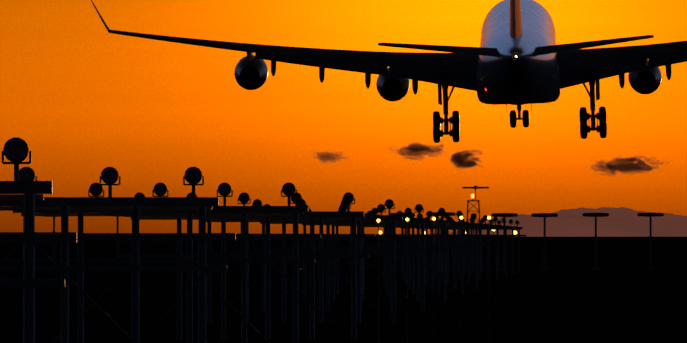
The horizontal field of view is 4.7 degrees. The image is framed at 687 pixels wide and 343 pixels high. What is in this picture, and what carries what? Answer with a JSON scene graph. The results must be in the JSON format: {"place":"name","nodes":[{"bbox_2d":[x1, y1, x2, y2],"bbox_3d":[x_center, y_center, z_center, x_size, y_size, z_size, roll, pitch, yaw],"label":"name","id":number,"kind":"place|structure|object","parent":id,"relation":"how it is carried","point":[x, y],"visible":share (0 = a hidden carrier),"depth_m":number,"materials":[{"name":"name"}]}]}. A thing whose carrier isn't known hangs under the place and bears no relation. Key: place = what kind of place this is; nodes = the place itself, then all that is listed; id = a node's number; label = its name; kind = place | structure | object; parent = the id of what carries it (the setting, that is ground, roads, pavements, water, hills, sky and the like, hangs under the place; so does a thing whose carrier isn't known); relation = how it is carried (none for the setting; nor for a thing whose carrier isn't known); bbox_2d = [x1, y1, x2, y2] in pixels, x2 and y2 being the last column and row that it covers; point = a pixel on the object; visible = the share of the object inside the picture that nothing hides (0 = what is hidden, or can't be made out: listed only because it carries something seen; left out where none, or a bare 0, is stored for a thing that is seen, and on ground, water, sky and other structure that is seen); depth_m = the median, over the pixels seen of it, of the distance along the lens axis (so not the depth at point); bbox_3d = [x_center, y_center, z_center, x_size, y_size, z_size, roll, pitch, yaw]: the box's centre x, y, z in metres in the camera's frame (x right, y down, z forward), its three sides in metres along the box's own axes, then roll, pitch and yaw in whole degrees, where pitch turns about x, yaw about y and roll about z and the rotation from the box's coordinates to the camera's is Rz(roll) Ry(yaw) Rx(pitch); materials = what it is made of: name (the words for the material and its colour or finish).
{"place":"outdoors","nodes":[
{"label":"outdoors","id":0,"kind":"place"},
{"bbox_2d":[0,237,686,342],"bbox_3d":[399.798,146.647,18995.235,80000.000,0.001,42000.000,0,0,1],"label":"ground","id":1,"kind":"structure","parent":0,"point":[622,295],"depth_m":259.79,"materials":[{"name":"black plant"}]},
{"bbox_2d":[0,137,525,342],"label":"approach lights","id":2,"kind":"object","parent":1,"relation":"on","point":[23,192],"visible":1,"depth_m":130.19,"materials":[{"name":"metal"}]},
{"bbox_2d":[42,186,663,270],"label":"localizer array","id":3,"kind":"object","parent":1,"relation":"on","point":[596,215],"visible":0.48,"depth_m":479.75,"materials":[{"name":"metal"}]},
{"bbox_2d":[0,0,686,233],"label":"sky","id":4,"kind":"structure","parent":0,"point":[86,99],"materials":[{"name":"orange"}]},
{"bbox_2d":[91,0,686,142],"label":"aircraft","id":5,"kind":"object","parent":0,"point":[518,57],"visible":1,"depth_m":607.00,"materials":[{"name":"white paint"}]},
{"bbox_2d":[449,207,686,236],"bbox_3d":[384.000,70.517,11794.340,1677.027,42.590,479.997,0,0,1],"label":"mountain ridge","id":6,"kind":"structure","parent":0,"point":[622,222],"depth_m":11726.50,"materials":[{"name":"grey"}]}
]}

